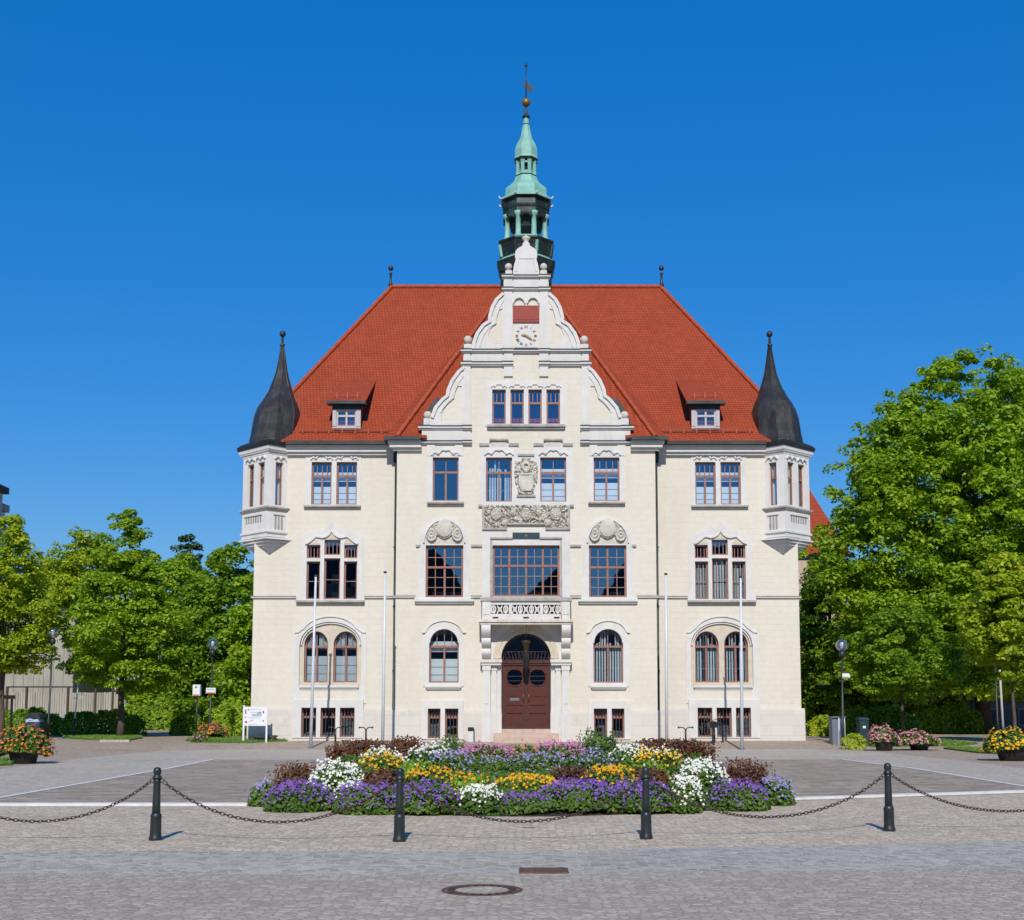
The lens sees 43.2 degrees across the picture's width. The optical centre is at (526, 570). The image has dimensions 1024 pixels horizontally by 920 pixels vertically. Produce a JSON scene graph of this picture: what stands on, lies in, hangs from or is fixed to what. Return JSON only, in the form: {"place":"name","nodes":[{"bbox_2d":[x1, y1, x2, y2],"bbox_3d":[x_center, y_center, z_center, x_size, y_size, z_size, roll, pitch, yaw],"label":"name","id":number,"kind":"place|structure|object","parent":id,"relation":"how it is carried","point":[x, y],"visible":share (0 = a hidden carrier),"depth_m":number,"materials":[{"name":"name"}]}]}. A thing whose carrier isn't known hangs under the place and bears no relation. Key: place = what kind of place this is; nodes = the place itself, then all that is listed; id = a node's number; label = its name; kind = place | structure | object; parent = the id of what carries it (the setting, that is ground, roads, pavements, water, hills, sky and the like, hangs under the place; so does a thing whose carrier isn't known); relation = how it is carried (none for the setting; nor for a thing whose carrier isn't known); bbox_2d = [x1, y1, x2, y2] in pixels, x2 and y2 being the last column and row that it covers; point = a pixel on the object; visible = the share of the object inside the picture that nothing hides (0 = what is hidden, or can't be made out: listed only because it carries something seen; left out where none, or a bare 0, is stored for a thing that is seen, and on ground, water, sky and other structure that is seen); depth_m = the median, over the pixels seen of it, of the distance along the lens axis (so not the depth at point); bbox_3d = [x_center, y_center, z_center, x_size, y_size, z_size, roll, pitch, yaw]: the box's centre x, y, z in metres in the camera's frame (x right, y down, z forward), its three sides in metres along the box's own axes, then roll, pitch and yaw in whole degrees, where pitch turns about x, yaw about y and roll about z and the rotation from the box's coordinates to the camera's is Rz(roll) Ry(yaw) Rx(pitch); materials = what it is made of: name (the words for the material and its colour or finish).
{"place":"outdoors","nodes":[
{"label":"outdoors","id":0,"kind":"place"},
{"bbox_2d":[4,608,113,715],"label":"concrete shed","id":1,"kind":"structure","parent":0,"point":[60,677],"depth_m":80.16,"materials":[{"name":"concrete"}]},
{"bbox_2d":[62,737,142,739],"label":"lawn","id":2,"kind":"structure","parent":0,"point":[99,739],"depth_m":57.63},
{"bbox_2d":[58,708,147,735],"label":"hedge","id":3,"kind":"object","parent":2,"relation":"on","point":[92,722],"visible":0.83,"depth_m":64.81,"materials":[{"name":"green plant"}]},
{"bbox_2d":[48,508,198,735],"bbox_3d":[-19.468,2.578,62.858,7.029,11.195,7.249,4,-7,-32],"label":"maple tree","id":4,"kind":"object","parent":2,"relation":"on","point":[115,619],"visible":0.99,"depth_m":61.69,"materials":[{"name":"green plant"}]},
{"bbox_2d":[185,739,287,742],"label":"lawn","id":5,"kind":"structure","parent":0,"point":[260,741],"depth_m":54.62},
{"bbox_2d":[242,705,267,741],"bbox_3d":[-11.484,6.528,54.868,1.044,1.587,0.060,0,-6,0],"label":"information board","id":6,"kind":"object","parent":5,"relation":"on","point":[255,716],"visible":0.96,"depth_m":54.87,"materials":[{"name":"white paint"}]},
{"bbox_2d":[0,867,1023,919],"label":"street","id":7,"kind":"structure","parent":0,"point":[949,894],"depth_m":11.46,"materials":[{"name":"stone"}]},
{"bbox_2d":[441,884,522,895],"bbox_3d":[-0.403,2.938,11.852,0.748,0.033,0.748,0,-6,0],"label":"manhole cover","id":8,"kind":"object","parent":7,"relation":"on","point":[482,889],"visible":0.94,"depth_m":11.82,"materials":[{"name":"metal"}]},
{"bbox_2d":[0,794,1023,850],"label":"front paving","id":9,"kind":"structure","parent":0,"point":[916,820],"depth_m":17.82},
{"bbox_2d":[148,767,163,840],"bbox_3d":[-4.698,2.973,16.449,0.166,0.933,0.166,6,-8,-45],"label":"bollard","id":10,"kind":"object","parent":9,"relation":"on","point":[155,824],"visible":1,"depth_m":16.40,"materials":[{"name":"metal"}]},
{"bbox_2d":[162,781,393,823],"bbox_3d":[-3.146,2.935,16.377,2.966,0.536,0.044,0,-6,3],"label":"chain","id":11,"kind":"object","parent":10,"relation":"hanging from","point":[252,820],"visible":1,"depth_m":16.35,"materials":[{"name":"metal"}]},
{"bbox_2d":[393,768,406,841],"bbox_3d":[-1.593,2.957,16.299,0.166,0.933,0.166,-6,-8,45],"label":"bollard","id":12,"kind":"object","parent":9,"relation":"on","point":[399,826],"visible":0.98,"depth_m":16.25,"materials":[{"name":"metal"}]},
{"bbox_2d":[639,767,652,839],"bbox_3d":[1.537,2.989,16.598,0.166,0.933,0.166,-6,-8,45],"label":"bollard","id":13,"kind":"object","parent":9,"relation":"on","point":[646,826],"visible":0.99,"depth_m":16.55,"materials":[{"name":"metal"}]},
{"bbox_2d":[406,780,639,822],"bbox_3d":[-0.027,2.943,16.452,3.002,0.536,0.044,1,-6,-5],"label":"chain","id":14,"kind":"object","parent":13,"relation":"hanging from","point":[526,821],"visible":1,"depth_m":16.42,"materials":[{"name":"metal"}]},
{"bbox_2d":[651,776,882,818],"bbox_3d":[3.238,3.014,17.127,3.420,0.536,0.044,2,-6,-17],"label":"chain","id":15,"kind":"object","parent":13,"relation":"hanging from","point":[733,814],"visible":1,"depth_m":17.08,"materials":[{"name":"metal"}]},
{"bbox_2d":[881,763,895,831],"bbox_3d":[4.940,3.099,17.649,0.166,0.933,0.166,-3,-7,27],"label":"bollard","id":16,"kind":"object","parent":9,"relation":"on","point":[889,824],"visible":1,"depth_m":17.60,"materials":[{"name":"metal"}]},
{"bbox_2d":[0,759,1023,801],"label":"square paving","id":17,"kind":"structure","parent":0,"point":[224,780],"depth_m":28.87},
{"bbox_2d":[373,783,721,815],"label":"flower bed soil","id":18,"kind":"structure","parent":17,"relation":"on","point":[556,812],"depth_m":20.21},
{"bbox_2d":[246,776,275,806],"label":"flower clump","id":19,"kind":"object","parent":18,"relation":"on","point":[256,796],"visible":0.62,"depth_m":21.95,"materials":[{"name":"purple plant"}]},
{"bbox_2d":[267,760,319,787],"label":"foliage plant","id":20,"kind":"object","parent":18,"relation":"on","point":[297,772],"visible":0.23,"depth_m":22.36,"materials":[{"name":"red plant"}]},
{"bbox_2d":[261,777,334,812],"bbox_3d":[-3.719,3.660,21.158,1.193,0.588,1.228,0,-6,0],"label":"flower clump","id":21,"kind":"object","parent":18,"relation":"on","point":[296,797],"visible":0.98,"depth_m":20.80,"materials":[{"name":"purple plant"}]},
{"bbox_2d":[306,757,363,796],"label":"flower clump","id":22,"kind":"object","parent":18,"relation":"on","point":[330,777],"visible":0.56,"depth_m":22.09,"materials":[{"name":"white plant"}]},
{"bbox_2d":[324,738,398,763],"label":"foliage hedge","id":23,"kind":"object","parent":18,"relation":"on","point":[357,747],"visible":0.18,"depth_m":27.83,"materials":[{"name":"red plant"}]},
{"bbox_2d":[328,779,395,815],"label":"flower clump","id":24,"kind":"object","parent":18,"relation":"on","point":[348,798],"visible":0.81,"depth_m":20.29,"materials":[{"name":"purple plant"}]},
{"bbox_2d":[362,768,396,786],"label":"foliage plant","id":25,"kind":"object","parent":18,"relation":"on","point":[381,775],"visible":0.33,"depth_m":22.26,"materials":[{"name":"red plant"}]},
{"bbox_2d":[358,748,406,770],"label":"flower clump","id":26,"kind":"object","parent":18,"relation":"on","point":[390,761],"visible":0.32,"depth_m":24.53,"materials":[{"name":"yellow plant"}]},
{"bbox_2d":[388,777,461,814],"bbox_3d":[-1.595,3.559,20.492,1.222,0.581,1.132,0,-6,0],"label":"flower clump","id":27,"kind":"object","parent":18,"relation":"on","point":[416,802],"visible":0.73,"depth_m":20.17,"materials":[{"name":"purple plant"}]},
{"bbox_2d":[405,740,449,763],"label":"flower clump","id":28,"kind":"object","parent":18,"relation":"on","point":[419,754],"visible":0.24,"depth_m":26.96,"materials":[{"name":"white plant"}]},
{"bbox_2d":[403,764,452,786],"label":"flower clump","id":29,"kind":"object","parent":18,"relation":"on","point":[438,776],"visible":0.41,"depth_m":22.07,"materials":[{"name":"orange plant"}]},
{"bbox_2d":[427,748,474,773],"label":"flower clump","id":30,"kind":"object","parent":18,"relation":"on","point":[454,761],"visible":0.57,"depth_m":24.58,"materials":[{"name":"purple plant"}]},
{"bbox_2d":[445,771,488,791],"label":"flower clump","id":31,"kind":"object","parent":18,"relation":"on","point":[462,780],"visible":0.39,"depth_m":21.80,"materials":[{"name":"yellow plant"}]},
{"bbox_2d":[455,780,504,812],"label":"flower clump","id":32,"kind":"object","parent":18,"relation":"on","point":[479,796],"visible":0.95,"depth_m":20.20,"materials":[{"name":"white plant"}]},
{"bbox_2d":[457,740,515,761],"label":"flower clump","id":33,"kind":"object","parent":18,"relation":"on","point":[483,750],"visible":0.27,"depth_m":26.52,"materials":[{"name":"pink plant"}]},
{"bbox_2d":[465,754,522,782],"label":"flower clump","id":34,"kind":"object","parent":18,"relation":"on","point":[494,765],"visible":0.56,"depth_m":23.81,"materials":[{"name":"green plant"}]},
{"bbox_2d":[253,769,772,815],"bbox_3d":[-0.093,4.065,25.008,10.218,0.647,10.214,0,-6,0],"label":"bed ground cover","id":35,"kind":"object","parent":18,"relation":"on","point":[492,777],"visible":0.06,"depth_m":20.50,"materials":[{"name":"green plant"}]},
{"bbox_2d":[497,790,555,812],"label":"flower clump","id":36,"kind":"object","parent":18,"relation":"on","point":[529,800],"visible":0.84,"depth_m":20.17,"materials":[{"name":"purple plant"}]},
{"bbox_2d":[494,772,562,793],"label":"flower clump","id":37,"kind":"object","parent":18,"relation":"on","point":[527,781],"visible":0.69,"depth_m":21.86,"materials":[{"name":"yellow plant"}]},
{"bbox_2d":[510,750,564,774],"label":"flower clump","id":38,"kind":"object","parent":18,"relation":"on","point":[546,762],"visible":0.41,"depth_m":24.30,"materials":[{"name":"purple plant"}]},
{"bbox_2d":[531,739,585,761],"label":"flower clump","id":39,"kind":"object","parent":18,"relation":"on","point":[568,749],"visible":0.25,"depth_m":26.73,"materials":[{"name":"pink plant"}]},
{"bbox_2d":[550,765,594,783],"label":"foliage plant","id":40,"kind":"object","parent":18,"relation":"on","point":[575,772],"visible":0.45,"depth_m":22.39,"materials":[{"name":"red plant"}]},
{"bbox_2d":[537,775,620,811],"bbox_3d":[0.861,3.557,20.748,1.404,0.550,1.284,0,-6,0],"label":"flower clump","id":41,"kind":"object","parent":18,"relation":"on","point":[575,792],"visible":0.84,"depth_m":20.38,"materials":[{"name":"purple plant"}]},
{"bbox_2d":[560,751,618,775],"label":"flower clump","id":42,"kind":"object","parent":18,"relation":"on","point":[588,762],"visible":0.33,"depth_m":24.17,"materials":[{"name":"plant"}]},
{"bbox_2d":[576,726,621,755],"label":"foliage plant","id":43,"kind":"object","parent":18,"relation":"on","point":[605,746],"visible":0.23,"depth_m":28.36,"materials":[{"name":"green plant"}]},
{"bbox_2d":[580,763,636,787],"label":"flower clump","id":44,"kind":"object","parent":18,"relation":"on","point":[613,773],"visible":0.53,"depth_m":22.20,"materials":[{"name":"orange plant"}]},
{"bbox_2d":[609,776,678,812],"bbox_3d":[1.827,3.580,20.736,1.253,0.571,1.181,0,-6,0],"label":"flower clump","id":45,"kind":"object","parent":18,"relation":"on","point":[658,801],"visible":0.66,"depth_m":20.37,"materials":[{"name":"purple plant"}]},
{"bbox_2d":[630,744,681,773],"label":"flower clump","id":46,"kind":"object","parent":18,"relation":"on","point":[666,760],"visible":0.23,"depth_m":24.99,"materials":[{"name":"yellow plant"}]},
{"bbox_2d":[624,737,720,763],"bbox_3d":[3.145,4.130,28.130,2.114,0.999,1.357,0,-6,0],"label":"foliage hedge","id":47,"kind":"object","parent":18,"relation":"on","point":[692,746],"visible":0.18,"depth_m":27.90,"materials":[{"name":"red plant"}]},
{"bbox_2d":[663,772,704,813],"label":"flower clump","id":48,"kind":"object","parent":18,"relation":"on","point":[688,790],"visible":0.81,"depth_m":20.48,"materials":[{"name":"white plant"}]},
{"bbox_2d":[676,756,730,802],"bbox_3d":[3.021,3.565,22.146,1.026,0.795,1.299,-3,-7,23],"label":"flower clump","id":49,"kind":"object","parent":18,"relation":"on","point":[707,774],"visible":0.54,"depth_m":21.82,"materials":[{"name":"white plant"}]},
{"bbox_2d":[705,776,771,811],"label":"flower clump","id":50,"kind":"object","parent":18,"relation":"on","point":[744,796],"visible":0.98,"depth_m":21.01,"materials":[{"name":"purple plant"}]},
{"bbox_2d":[720,756,775,790],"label":"foliage plant","id":51,"kind":"object","parent":18,"relation":"on","point":[754,773],"visible":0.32,"depth_m":22.62,"materials":[{"name":"red plant"}]},
{"bbox_2d":[761,773,797,805],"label":"flower clump","id":52,"kind":"object","parent":18,"relation":"on","point":[781,793],"visible":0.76,"depth_m":22.13,"materials":[{"name":"purple plant"}]},
{"bbox_2d":[0,749,1023,806],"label":"ring road","id":53,"kind":"structure","parent":0,"point":[22,779],"depth_m":38.54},
{"bbox_2d":[0,790,1023,805],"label":"white kerb","id":54,"kind":"structure","parent":53,"relation":"on","point":[245,803],"depth_m":22.34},
{"bbox_2d":[0,729,1023,768],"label":"ground","id":55,"kind":"structure","parent":0,"point":[150,741],"depth_m":52.72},
{"bbox_2d":[0,720,57,763],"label":"flower planter","id":56,"kind":"object","parent":55,"relation":"on","point":[32,746],"visible":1,"depth_m":38.20,"materials":[{"name":"multicoloured plant"}]},
{"bbox_2d":[0,514,64,739],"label":"maple tree","id":57,"kind":"object","parent":55,"relation":"on","point":[19,601],"visible":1,"depth_m":58.08,"materials":[{"name":"green plant"}]},
{"bbox_2d":[5,706,62,735],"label":"hedge","id":58,"kind":"object","parent":55,"relation":"on","point":[21,714],"visible":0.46,"depth_m":65.87,"materials":[{"name":"green plant"}]},
{"bbox_2d":[5,686,117,731],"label":"panel fence","id":59,"kind":"object","parent":55,"relation":"on","point":[98,701],"visible":0.38,"depth_m":76.01,"materials":[{"name":"wood"}]},
{"bbox_2d":[22,525,142,627],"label":"broadleaf tree","id":60,"kind":"object","parent":55,"relation":"on","point":[67,570],"visible":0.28,"depth_m":100.51,"materials":[{"name":"green plant"}]},
{"bbox_2d":[130,694,179,729],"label":"shrub","id":61,"kind":"object","parent":55,"relation":"on","point":[154,715],"visible":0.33,"depth_m":80.64,"materials":[{"name":"green plant"}]},
{"bbox_2d":[104,552,244,728],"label":"broadleaf tree","id":62,"kind":"object","parent":55,"relation":"on","point":[180,568],"visible":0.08,"depth_m":85.48,"materials":[{"name":"green plant"}]},
{"bbox_2d":[169,711,203,735],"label":"shrub","id":63,"kind":"object","parent":55,"relation":"on","point":[183,723],"visible":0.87,"depth_m":65.28,"materials":[{"name":"green plant"}]},
{"bbox_2d":[170,533,208,580],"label":"pine tree","id":64,"kind":"object","parent":55,"relation":"on","point":[191,537],"visible":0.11,"depth_m":119.20,"materials":[{"name":"green plant"}]},
{"bbox_2d":[159,541,253,729],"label":"broadleaf tree","id":65,"kind":"object","parent":55,"relation":"on","point":[207,595],"visible":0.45,"depth_m":76.61,"materials":[{"name":"green plant"}]},
{"bbox_2d":[202,701,247,735],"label":"shrub","id":66,"kind":"object","parent":55,"relation":"on","point":[229,715],"visible":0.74,"depth_m":64.17,"materials":[{"name":"green plant"}]},
{"bbox_2d":[204,576,253,731],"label":"broadleaf tree","id":67,"kind":"object","parent":55,"relation":"on","point":[237,665],"visible":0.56,"depth_m":67.85,"materials":[{"name":"green plant"}]},
{"bbox_2d":[308,575,317,747],"bbox_3d":[-8.641,3.689,52.414,0.286,7.056,0.240,0,-6,0],"label":"flagpole","id":68,"kind":"object","parent":55,"relation":"on","point":[312,684],"visible":0.96,"depth_m":52.32,"materials":[{"name":"metal"}]},
{"bbox_2d":[381,571,386,742],"bbox_3d":[-5.727,3.607,52.020,0.240,7.178,0.240,0,-6,0],"label":"flagpole","id":69,"kind":"object","parent":55,"relation":"on","point":[383,679],"visible":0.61,"depth_m":51.95,"materials":[{"name":"metal"}]},
{"bbox_2d":[0,841,1023,874],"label":"gutter setts","id":70,"kind":"structure","parent":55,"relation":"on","point":[863,857],"depth_m":14.17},
{"bbox_2d":[237,62,814,742],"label":"town hall","id":71,"kind":"structure","parent":55,"relation":"on","point":[565,478],"depth_m":56.75,"materials":[{"name":"stone"}]},
{"bbox_2d":[304,632,327,681],"bbox_3d":[-9.154,3.804,56.698,1.039,2.224,0.270,0,-6,0],"label":"window","id":72,"kind":"structure","parent":71,"relation":"in","point":[321,662],"depth_m":56.74,"materials":[{"name":"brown wood"}]},
{"bbox_2d":[312,463,331,503],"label":"window","id":73,"kind":"structure","parent":71,"relation":"in","point":[320,495],"depth_m":57.34,"materials":[{"name":"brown wood"}]},
{"bbox_2d":[334,632,356,681],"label":"window","id":74,"kind":"structure","parent":71,"relation":"in","point":[345,667],"depth_m":56.74,"materials":[{"name":"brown wood"}]},
{"bbox_2d":[337,463,356,503],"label":"window","id":75,"kind":"structure","parent":71,"relation":"in","point":[345,495],"depth_m":57.34,"materials":[{"name":"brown wood"}]},
{"bbox_2d":[429,629,458,682],"bbox_3d":[-3.535,3.701,56.035,1.275,2.337,0.210,0,-6,0],"label":"window","id":76,"kind":"structure","parent":71,"relation":"in","point":[443,670],"depth_m":56.05,"materials":[{"name":"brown wood"}]},
{"bbox_2d":[426,546,462,596],"bbox_3d":[-3.537,0.061,56.257,1.628,2.261,0.090,0,-6,0],"label":"window","id":77,"kind":"structure","parent":71,"relation":"in","point":[435,567],"depth_m":56.23,"materials":[{"name":"brown wood"}]},
{"bbox_2d":[486,458,511,501],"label":"window","id":78,"kind":"structure","parent":71,"relation":"in","point":[493,472],"depth_m":56.76,"materials":[{"name":"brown wood"}]},
{"bbox_2d":[501,634,550,728],"bbox_3d":[0.011,4.792,55.845,2.146,4.099,0.520,0,-6,0],"label":"door","id":79,"kind":"structure","parent":71,"relation":"in","point":[525,705],"depth_m":55.84,"materials":[{"name":"brown wood"}]},
{"bbox_2d":[493,546,559,596],"bbox_3d":[0.000,0.050,56.258,2.907,2.234,0.090,0,-6,0],"label":"window","id":80,"kind":"structure","parent":71,"relation":"in","point":[558,552],"depth_m":56.23,"materials":[{"name":"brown wood"}]},
{"bbox_2d":[540,458,565,501],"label":"window","id":81,"kind":"structure","parent":71,"relation":"in","point":[549,492],"depth_m":56.76,"materials":[{"name":"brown wood"}]},
{"bbox_2d":[594,458,618,500],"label":"window","id":82,"kind":"structure","parent":71,"relation":"in","point":[605,491],"depth_m":56.76,"materials":[{"name":"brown wood"}]},
{"bbox_2d":[589,546,625,596],"bbox_3d":[3.537,0.061,56.257,1.628,2.261,0.090,0,-6,0],"label":"window","id":83,"kind":"structure","parent":71,"relation":"in","point":[606,567],"depth_m":56.23,"materials":[{"name":"brown wood"}]},
{"bbox_2d":[593,629,622,682],"bbox_3d":[3.535,3.702,56.045,1.275,2.337,0.230,0,-6,0],"label":"window","id":84,"kind":"structure","parent":71,"relation":"in","point":[617,680],"depth_m":56.05,"materials":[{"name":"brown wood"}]},
{"bbox_2d":[695,463,715,503],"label":"window","id":85,"kind":"structure","parent":71,"relation":"in","point":[704,495],"depth_m":57.34,"materials":[{"name":"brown wood"}]},
{"bbox_2d":[695,632,718,681],"bbox_3d":[7.878,3.802,56.678,1.039,2.224,0.230,0,-6,0],"label":"window","id":86,"kind":"structure","parent":71,"relation":"in","point":[716,644],"depth_m":56.67,"materials":[{"name":"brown wood"}]},
{"bbox_2d":[712,559,727,598],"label":"window","id":87,"kind":"structure","parent":71,"relation":"in","point":[717,576],"depth_m":56.91,"materials":[{"name":"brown wood"}]},
{"bbox_2d":[720,463,740,503],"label":"window","id":88,"kind":"structure","parent":71,"relation":"in","point":[729,495],"depth_m":57.34,"materials":[{"name":"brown wood"}]},
{"bbox_2d":[724,632,747,681],"bbox_3d":[9.154,3.802,56.678,1.039,2.224,0.230,0,-6,0],"label":"window","id":89,"kind":"structure","parent":71,"relation":"in","point":[735,668],"depth_m":56.67,"materials":[{"name":"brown wood"}]},
{"bbox_2d":[664,573,667,743],"bbox_3d":[5.613,3.642,52.016,0.240,7.108,0.240,0,-6,0],"label":"flagpole","id":90,"kind":"object","parent":55,"relation":"on","point":[666,684],"visible":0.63,"depth_m":51.95,"materials":[{"name":"metal"}]},
{"bbox_2d":[739,576,744,749],"bbox_3d":[8.504,3.667,51.307,0.233,6.933,0.233,-6,-8,45],"label":"flagpole","id":91,"kind":"object","parent":55,"relation":"on","point":[741,700],"visible":0.92,"depth_m":51.20,"materials":[{"name":"metal"}]},
{"bbox_2d":[799,539,881,725],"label":"broadleaf tree","id":92,"kind":"object","parent":55,"relation":"on","point":[816,699],"visible":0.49,"depth_m":74.87,"materials":[{"name":"green plant"}]},
{"bbox_2d":[839,703,920,735],"bbox_3d":[16.844,7.229,61.972,3.703,1.730,2.368,0,-6,0],"label":"shrub","id":93,"kind":"object","parent":55,"relation":"on","point":[891,713],"visible":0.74,"depth_m":61.15,"materials":[{"name":"green plant"}]},
{"bbox_2d":[866,723,900,750],"bbox_3d":[13.715,6.394,49.726,1.342,1.077,1.155,0,-6,0],"label":"flower planter","id":94,"kind":"object","parent":55,"relation":"on","point":[883,738],"visible":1,"depth_m":49.45,"materials":[{"name":"pink plant"}]},
{"bbox_2d":[815,601,972,732],"bbox_3d":[16.677,4.532,57.957,6.574,6.272,6.313,-6,-8,44],"label":"young maple tree","id":95,"kind":"object","parent":55,"relation":"on","point":[903,672],"visible":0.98,"depth_m":56.97,"materials":[{"name":"green plant"}]},
{"bbox_2d":[798,343,1023,733],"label":"maple tree","id":96,"kind":"object","parent":55,"relation":"on","point":[986,464],"visible":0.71,"depth_m":68.52,"materials":[{"name":"green plant"}]},
{"bbox_2d":[893,728,941,749],"bbox_3d":[15.143,6.565,50.334,2.079,0.864,1.664,0,-6,0],"label":"flower planter","id":97,"kind":"object","parent":55,"relation":"on","point":[916,740],"visible":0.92,"depth_m":49.95,"materials":[{"name":"pink plant"}]},
{"bbox_2d":[908,697,984,733],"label":"hedge","id":98,"kind":"object","parent":55,"relation":"on","point":[948,714],"visible":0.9,"depth_m":69.13,"materials":[{"name":"green plant"}]},
{"bbox_2d":[933,663,1023,729],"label":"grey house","id":99,"kind":"structure","parent":55,"relation":"on","point":[1007,711],"depth_m":79.90,"materials":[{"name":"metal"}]},
{"bbox_2d":[955,551,1023,730],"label":"young maple tree","id":100,"kind":"object","parent":55,"relation":"on","point":[994,613],"visible":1,"depth_m":52.99,"materials":[{"name":"green plant"}]},
{"bbox_2d":[980,725,1023,760],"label":"flower planter","id":101,"kind":"object","parent":55,"relation":"on","point":[1005,745],"visible":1,"depth_m":40.23,"materials":[{"name":"yellow plant"}]},
{"bbox_2d":[0,0,1023,709],"label":"sky","id":102,"kind":"structure","parent":0,"point":[186,186],"materials":[{"name":"blue"}]},
{"bbox_2d":[798,489,849,688],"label":"red roofed house","id":103,"kind":"structure","parent":0,"point":[818,515],"depth_m":91.94,"materials":[{"name":"pink stone"}]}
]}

